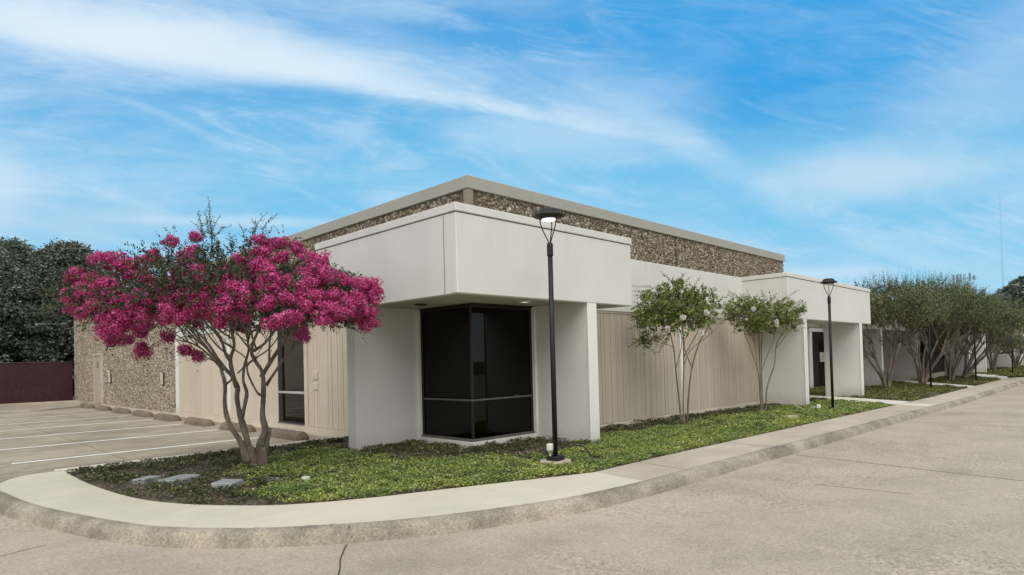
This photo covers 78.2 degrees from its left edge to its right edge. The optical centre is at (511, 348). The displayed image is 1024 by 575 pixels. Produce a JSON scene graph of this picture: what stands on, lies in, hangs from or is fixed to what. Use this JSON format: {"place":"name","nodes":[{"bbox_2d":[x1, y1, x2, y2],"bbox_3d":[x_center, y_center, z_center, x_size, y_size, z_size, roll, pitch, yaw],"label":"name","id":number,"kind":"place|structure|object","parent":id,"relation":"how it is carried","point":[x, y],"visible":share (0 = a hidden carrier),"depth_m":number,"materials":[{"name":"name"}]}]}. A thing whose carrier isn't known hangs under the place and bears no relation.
{"place":"outdoors","nodes":[
{"label":"outdoors","id":0,"kind":"place"},
{"bbox_2d":[0,403,312,480],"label":"parking lot","id":1,"kind":"structure","parent":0,"point":[64,450],"depth_m":16.00,"materials":[{"name":"concrete"}]},
{"bbox_2d":[26,402,99,410],"bbox_3d":[-21.611,2.761,30.294,2.900,0.180,2.700,-2,-1,45],"label":"door ramp","id":2,"kind":"structure","parent":1,"relation":"on","point":[72,406],"depth_m":29.79,"materials":[{"name":"grey concrete"}]},
{"bbox_2d":[0,417,129,460],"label":"lot joint","id":3,"kind":"object","parent":1,"relation":"on","point":[75,441],"visible":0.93,"depth_m":15.18,"materials":[{"name":"grey concrete"}]},
{"bbox_2d":[6,419,151,430],"bbox_3d":[-14.219,2.471,20.131,0.130,0.001,4.900,-2,-1,45],"label":"parking line","id":4,"kind":"object","parent":1,"relation":"on","point":[75,425],"visible":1,"depth_m":20.27,"materials":[{"name":"white paint"}]},
{"bbox_2d":[80,403,94,408],"bbox_3d":[-20.136,2.697,29.851,1.720,0.216,0.350,-2,-1,44],"label":"wheel stop","id":5,"kind":"object","parent":1,"relation":"on","point":[87,406],"visible":0.92,"depth_m":29.31,"materials":[{"name":"concrete"}]},
{"bbox_2d":[7,424,178,438],"bbox_3d":[-12.106,2.379,18.031,0.130,0.001,4.900,-2,-1,45],"label":"parking line","id":6,"kind":"object","parent":1,"relation":"on","point":[94,431],"visible":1,"depth_m":18.10,"materials":[{"name":"white paint"}]},
{"bbox_2d":[94,405,111,410],"bbox_3d":[-18.037,2.606,27.780,0.350,0.216,1.720,0,-1,-45],"label":"wheel stop","id":7,"kind":"object","parent":1,"relation":"on","point":[102,408],"visible":0.98,"depth_m":27.30,"materials":[{"name":"concrete"}]},
{"bbox_2d":[2,430,211,449],"bbox_3d":[-9.993,2.287,15.932,0.130,0.001,4.900,-2,-1,45],"label":"parking line","id":8,"kind":"object","parent":1,"relation":"on","point":[103,440],"visible":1,"depth_m":15.71,"materials":[{"name":"white paint"}]},
{"bbox_2d":[111,407,130,413],"bbox_3d":[-15.946,2.515,25.701,0.350,0.216,1.720,0,-1,-45],"label":"wheel stop","id":9,"kind":"object","parent":1,"relation":"on","point":[118,410],"visible":1,"depth_m":25.29,"materials":[{"name":"concrete"}]},
{"bbox_2d":[11,437,258,463],"bbox_3d":[-7.880,2.196,13.833,0.130,0.001,4.900,-2,-1,45],"label":"parking line","id":10,"kind":"object","parent":1,"relation":"on","point":[123,451],"visible":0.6,"depth_m":13.35,"materials":[{"name":"white paint"}]},
{"bbox_2d":[132,410,153,417],"bbox_3d":[-13.849,2.424,23.628,0.350,0.216,1.720,0,-1,-44],"label":"wheel stop","id":11,"kind":"object","parent":1,"relation":"on","point":[141,413],"visible":1,"depth_m":23.22,"materials":[{"name":"concrete"}]},
{"bbox_2d":[154,413,180,421],"bbox_3d":[-11.776,2.333,21.531,1.720,0.216,0.350,-2,-1,44],"label":"wheel stop","id":12,"kind":"object","parent":1,"relation":"on","point":[166,417],"visible":1,"depth_m":21.19,"materials":[{"name":"concrete"}]},
{"bbox_2d":[184,417,214,426],"bbox_3d":[-9.671,2.242,19.466,0.350,0.216,1.720,0,-1,-45],"label":"wheel stop","id":13,"kind":"object","parent":1,"relation":"on","point":[202,422],"visible":1,"depth_m":19.11,"materials":[{"name":"concrete"}]},
{"bbox_2d":[219,422,255,432],"bbox_3d":[-7.583,2.151,17.384,1.720,0.216,0.350,-2,-1,45],"label":"wheel stop","id":14,"kind":"object","parent":1,"relation":"on","point":[224,426],"visible":0.52,"depth_m":17.10,"materials":[{"name":"concrete"}]},
{"bbox_2d":[270,427,308,440],"bbox_3d":[-5.499,2.061,15.299,1.720,0.216,0.350,-2,-1,44],"label":"wheel stop","id":15,"kind":"object","parent":1,"relation":"on","point":[287,434],"visible":0.88,"depth_m":14.93,"materials":[{"name":"concrete"}]},
{"bbox_2d":[66,401,347,438],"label":"side walk","id":16,"kind":"structure","parent":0,"point":[314,434],"depth_m":18.40,"materials":[{"name":"concrete"}]},
{"bbox_2d":[0,471,640,527],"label":"pavement","id":17,"kind":"structure","parent":0,"point":[61,491],"depth_m":7.27,"materials":[{"name":"white concrete"}]},
{"bbox_2d":[66,403,892,504],"bbox_3d":[3.376,1.891,15.892,6.820,0.135,23.110,-2,-1,45],"label":"planting bed","id":18,"kind":"object","parent":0,"point":[146,496],"visible":0.17,"depth_m":9.37,"materials":[{"name":"green plant"}]},
{"bbox_2d":[132,475,160,483],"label":"stepping slab","id":19,"kind":"structure","parent":18,"relation":"on","point":[151,480],"depth_m":9.00,"materials":[{"name":"grey stone"}]},
{"bbox_2d":[158,474,200,485],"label":"stepping slab","id":20,"kind":"structure","parent":18,"relation":"on","point":[184,477],"depth_m":8.96,"materials":[{"name":"grey stone"}]},
{"bbox_2d":[29,197,385,468],"bbox_3d":[-4.520,-0.245,10.076,5.425,4.518,5.125,-2,-1,45],"label":"crape myrtle","id":21,"kind":"object","parent":18,"relation":"on","point":[257,282],"visible":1,"depth_m":8.85,"materials":[{"name":"pink plant"}]},
{"bbox_2d":[74,435,348,472],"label":"edging leaves","id":22,"kind":"object","parent":18,"relation":"on","point":[332,439],"visible":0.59,"depth_m":11.44,"materials":[{"name":"green plant"}]},
{"bbox_2d":[211,479,243,489],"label":"stepping slab","id":23,"kind":"structure","parent":18,"relation":"on","point":[225,482],"depth_m":8.35,"materials":[{"name":"grey stone"}]},
{"bbox_2d":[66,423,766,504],"bbox_3d":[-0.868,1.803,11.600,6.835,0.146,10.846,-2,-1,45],"label":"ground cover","id":24,"kind":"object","parent":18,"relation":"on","point":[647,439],"visible":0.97,"depth_m":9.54,"materials":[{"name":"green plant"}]},
{"bbox_2d":[540,458,570,465],"bbox_3d":[0.659,1.762,9.641,0.457,0.115,0.487,-2,-1,39],"label":"lamp footing","id":25,"kind":"object","parent":18,"relation":"on","point":[567,460],"visible":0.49,"depth_m":9.52,"materials":[{"name":"concrete"}]},
{"bbox_2d":[533,207,564,461],"bbox_3d":[0.618,-0.217,9.674,0.486,3.883,0.486,-2,-1,39],"label":"lamp post","id":26,"kind":"object","parent":25,"relation":"on","point":[551,215],"visible":0.98,"depth_m":9.64,"materials":[{"name":"black metal"}]},
{"bbox_2d":[547,443,592,458],"bbox_3d":[0.894,1.604,9.631,0.725,0.323,0.103,-1,-1,0],"label":"junction box","id":27,"kind":"object","parent":18,"relation":"on","point":[549,446],"visible":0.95,"depth_m":9.61,"materials":[{"name":"white plastic"}]},
{"bbox_2d":[626,271,728,423],"bbox_3d":[3.877,-0.064,14.624,2.123,3.634,2.095,-2,-1,45],"label":"young myrtle","id":28,"kind":"object","parent":18,"relation":"on","point":[677,306],"visible":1,"depth_m":14.44,"materials":[{"name":"green plant"}]},
{"bbox_2d":[632,397,892,431],"bbox_3d":[8.042,1.760,18.125,3.398,0.202,11.125,-2,-1,45],"label":"ground cover","id":29,"kind":"object","parent":18,"relation":"on","point":[789,421],"visible":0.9,"depth_m":16.33,"materials":[{"name":"green plant"}]},
{"bbox_2d":[719,289,807,411],"bbox_3d":[7.154,0.033,17.858,2.269,3.519,2.081,-2,-1,29],"label":"young myrtle","id":30,"kind":"object","parent":18,"relation":"on","point":[774,318],"visible":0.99,"depth_m":17.68,"materials":[{"name":"green plant"}]},
{"bbox_2d":[778,392,820,408],"bbox_3d":[8.528,1.558,18.847,1.257,0.511,0.272,-2,-1,45],"label":"junction box","id":31,"kind":"object","parent":18,"relation":"on","point":[818,406],"visible":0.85,"depth_m":18.54,"materials":[{"name":"white plastic"}]},
{"bbox_2d":[820,278,837,409],"bbox_3d":[9.395,-0.133,18.575,0.486,3.883,0.486,-1,-1,-42],"label":"lamp post","id":32,"kind":"object","parent":18,"relation":"on","point":[828,281],"visible":0.99,"depth_m":18.54,"materials":[{"name":"black metal"}]},
{"bbox_2d":[0,376,1023,574],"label":"road","id":33,"kind":"structure","parent":0,"point":[787,515],"depth_m":6.25,"materials":[{"name":"concrete"}]},
{"bbox_2d":[0,400,77,406],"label":"kerb","id":34,"kind":"structure","parent":33,"relation":"on","point":[31,403],"depth_m":33.79,"materials":[{"name":"concrete"}]},
{"bbox_2d":[53,436,348,471],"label":"planter kerb","id":35,"kind":"structure","parent":33,"relation":"on","point":[139,460],"depth_m":11.22,"materials":[{"name":"concrete"}]},
{"bbox_2d":[338,544,347,574],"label":"road joint","id":36,"kind":"object","parent":33,"relation":"on","point":[340,560],"visible":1,"depth_m":5.60,"materials":[{"name":"grey concrete"}]},
{"bbox_2d":[0,380,1023,548],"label":"kerb","id":37,"kind":"structure","parent":33,"relation":"on","point":[14,508],"depth_m":6.73,"materials":[{"name":"grey concrete"}]},
{"bbox_2d":[801,455,1023,480],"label":"road joint","id":38,"kind":"object","parent":33,"relation":"on","point":[916,468],"visible":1,"depth_m":9.31,"materials":[{"name":"grey concrete"}]},
{"bbox_2d":[0,0,1023,354],"label":"sky","id":39,"kind":"structure","parent":0,"point":[840,139],"materials":[{"name":"blue"}]},
{"bbox_2d":[597,377,1023,480],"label":"sidewalk","id":40,"kind":"structure","parent":0,"point":[683,460],"depth_m":11.76,"materials":[{"name":"concrete"}]},
{"bbox_2d":[809,395,909,404],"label":"path","id":41,"kind":"structure","parent":0,"point":[894,402],"depth_m":22.28,"materials":[{"name":"concrete"}]},
{"bbox_2d":[809,380,967,401],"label":"lawn grass","id":42,"kind":"structure","parent":0,"point":[909,390],"depth_m":26.54,"materials":[{"name":"green plant"}]},
{"bbox_2d":[846,269,953,388],"bbox_3d":[17.374,-0.989,29.259,5.552,5.817,5.532,-2,-1,45],"label":"tree","id":43,"kind":"object","parent":42,"relation":"on","point":[912,301],"visible":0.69,"depth_m":28.13,"materials":[{"name":"green plant"}]},
{"bbox_2d":[925,302,932,388],"bbox_3d":[18.697,-0.134,28.222,0.486,3.883,0.486,-2,-1,42],"label":"lamp post","id":44,"kind":"object","parent":42,"relation":"on","point":[930,374],"visible":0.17,"depth_m":28.19,"materials":[{"name":"black metal"}]},
{"bbox_2d":[878,269,996,383],"bbox_3d":[21.205,-1.123,32.026,5.764,5.978,5.715,-2,-1,45],"label":"tree","id":45,"kind":"object","parent":42,"relation":"on","point":[972,305],"visible":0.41,"depth_m":30.83,"materials":[{"name":"green plant"}]},
{"bbox_2d":[897,403,931,405],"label":"path","id":46,"kind":"structure","parent":0,"point":[915,404],"depth_m":19.73,"materials":[{"name":"concrete"}]},
{"bbox_2d":[894,380,972,387],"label":"path","id":47,"kind":"structure","parent":0,"point":[957,385],"depth_m":32.15,"materials":[{"name":"concrete"}]},
{"bbox_2d":[911,373,999,385],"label":"lawn grass","id":48,"kind":"structure","parent":0,"point":[971,380],"depth_m":33.92,"materials":[{"name":"green plant"}]},
{"bbox_2d":[903,283,1015,379],"bbox_3d":[24.178,-0.986,34.473,5.354,5.635,5.534,-2,-1,45],"label":"tree","id":49,"kind":"object","parent":48,"relation":"on","point":[990,323],"visible":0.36,"depth_m":33.46,"materials":[{"name":"green plant"}]},
{"bbox_2d":[927,289,1023,377],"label":"tree","id":50,"kind":"object","parent":48,"relation":"on","point":[1017,324],"visible":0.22,"depth_m":35.70,"materials":[{"name":"green plant"}]},
{"bbox_2d":[973,320,977,380],"bbox_3d":[24.302,-0.188,33.085,0.486,3.883,0.486,-2,-1,33],"label":"lamp post","id":51,"kind":"object","parent":48,"relation":"on","point":[975,354],"visible":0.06,"depth_m":33.05,"materials":[{"name":"black metal"}]},
{"bbox_2d":[974,374,1007,378],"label":"path","id":52,"kind":"structure","parent":0,"point":[997,376],"depth_m":38.62,"materials":[{"name":"concrete"}]},
{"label":"verge","id":53,"kind":"structure","parent":0,"visible":0},
{"bbox_2d":[0,362,72,403],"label":"board fence","id":54,"kind":"object","parent":53,"relation":"on","point":[30,379],"visible":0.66,"depth_m":34.78,"materials":[{"name":"brown wood"}]},
{"bbox_2d":[0,240,73,389],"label":"dark evergreen","id":55,"kind":"object","parent":53,"relation":"on","point":[10,288],"visible":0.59,"depth_m":38.91,"materials":[{"name":"green plant"}]},
{"bbox_2d":[0,236,73,392],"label":"dark evergreen","id":56,"kind":"object","parent":53,"relation":"on","point":[19,249],"visible":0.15,"depth_m":43.69,"materials":[{"name":"green plant"}]},
{"bbox_2d":[0,238,129,395],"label":"dark evergreen","id":57,"kind":"object","parent":53,"relation":"on","point":[47,259],"visible":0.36,"depth_m":41.05,"materials":[{"name":"green plant"}]},
{"label":"ground","id":58,"kind":"structure","parent":0,"visible":0},
{"bbox_2d":[74,175,870,449],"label":"office building","id":59,"kind":"structure","parent":58,"relation":"on","point":[462,357],"depth_m":12.96,"materials":[{"name":"stone"}]},
{"bbox_2d":[92,353,103,403],"bbox_3d":[-20.874,1.508,31.765,1.590,2.500,0.160,-2,-1,45],"label":"side door","id":60,"kind":"structure","parent":59,"relation":"in","point":[97,358],"depth_m":31.62,"materials":[{"name":"beige paint"}]},
{"bbox_2d":[107,370,110,382],"bbox_3d":[-19.253,1.331,30.104,0.200,0.650,0.090,-2,-1,45],"label":"wall fixture","id":61,"kind":"object","parent":59,"relation":"attached to","point":[109,375],"depth_m":30.06,"materials":[{"name":"brown metal"}]},
{"bbox_2d":[160,372,163,384],"bbox_3d":[-13.649,1.168,24.537,0.200,0.530,0.090,-2,-1,45],"label":"wall fixture","id":62,"kind":"object","parent":59,"relation":"attached to","point":[162,377],"depth_m":24.49,"materials":[{"name":"brown metal"}]},
{"bbox_2d":[277,326,304,425],"bbox_3d":[-5.949,0.695,17.013,1.530,2.670,0.110,-2,-1,45],"label":"side window","id":63,"kind":"structure","parent":59,"relation":"in","point":[291,373],"depth_m":17.04,"materials":[{"name":"black glass"}]},
{"bbox_2d":[313,371,317,378],"bbox_3d":[-5.013,0.679,16.033,0.200,0.200,0.042,-2,-1,45],"label":"wall fixture","id":64,"kind":"object","parent":59,"relation":"attached to","point":[315,374],"depth_m":16.00,"materials":[{"name":"beige plastic"}]},
{"bbox_2d":[313,382,317,389],"bbox_3d":[-5.006,0.944,16.028,0.200,0.190,0.042,-2,-1,45],"label":"wall fixture","id":65,"kind":"object","parent":59,"relation":"attached to","point":[315,385],"depth_m":15.99,"materials":[{"name":"beige plastic"}]},
{"bbox_2d":[415,304,537,447],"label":"corner window","id":66,"kind":"structure","parent":59,"relation":"in","point":[472,351],"depth_m":12.41,"materials":[{"name":"black glass"}]},
{"bbox_2d":[807,326,824,388],"bbox_3d":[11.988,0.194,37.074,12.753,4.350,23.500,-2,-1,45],"label":"door frame","id":67,"kind":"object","parent":59,"relation":"in","point":[816,359],"depth_m":31.32,"materials":[{"name":"white metal"}]},
{"bbox_2d":[812,332,824,386],"bbox_3d":[15.718,0.521,31.926,0.075,2.720,2.750,-2,-1,45],"label":"entrance door","id":68,"kind":"structure","parent":67,"relation":"in","point":[817,337],"depth_m":31.56,"materials":[{"name":"black glass"}]},
{"bbox_2d":[862,311,920,385],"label":"office","id":69,"kind":"structure","parent":58,"relation":"on","point":[905,368],"depth_m":36.49,"materials":[{"name":"white paint"}]},
{"bbox_2d":[918,328,986,377],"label":"office","id":70,"kind":"structure","parent":58,"relation":"on","point":[938,369],"depth_m":39.68,"materials":[{"name":"white paint"}]},
{"bbox_2d":[952,273,976,284],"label":"floodlight pole","id":71,"kind":"object","parent":58,"relation":"on","point":[964,277],"visible":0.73,"depth_m":98.69,"materials":[{"name":"grey metal"}]},
{"bbox_2d":[986,319,1023,367],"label":"office","id":72,"kind":"structure","parent":58,"relation":"on","point":[1004,360],"depth_m":54.01,"materials":[{"name":"white paint"}]},
{"bbox_2d":[999,196,1019,288],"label":"radio mast","id":73,"kind":"object","parent":58,"relation":"on","point":[1001,239],"visible":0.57,"depth_m":318.02,"materials":[{"name":"metal"}]},
{"label":"lawn","id":74,"kind":"structure","parent":0,"visible":0},
{"bbox_2d":[974,365,1023,376],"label":"lawn grass","id":75,"kind":"structure","parent":74,"relation":"on","point":[1003,371],"depth_m":43.29,"materials":[{"name":"green plant"}]},
{"bbox_2d":[983,275,1023,331],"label":"shade tree","id":76,"kind":"object","parent":74,"relation":"on","point":[1016,286],"visible":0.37,"depth_m":61.51,"materials":[{"name":"green plant"}]},
{"bbox_2d":[985,331,1023,371],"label":"tree","id":77,"kind":"object","parent":74,"relation":"on","point":[1016,339],"visible":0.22,"depth_m":46.05,"materials":[{"name":"green plant"}]},
{"bbox_2d":[988,330,1023,367],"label":"tree","id":78,"kind":"object","parent":74,"relation":"on","point":[1016,363],"visible":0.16,"depth_m":50.86,"materials":[{"name":"green plant"}]},
{"bbox_2d":[1010,333,1014,372],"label":"lamp post","id":79,"kind":"object","parent":74,"relation":"on","point":[1011,354],"visible":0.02,"depth_m":42.79,"materials":[{"name":"black metal"}]}
]}

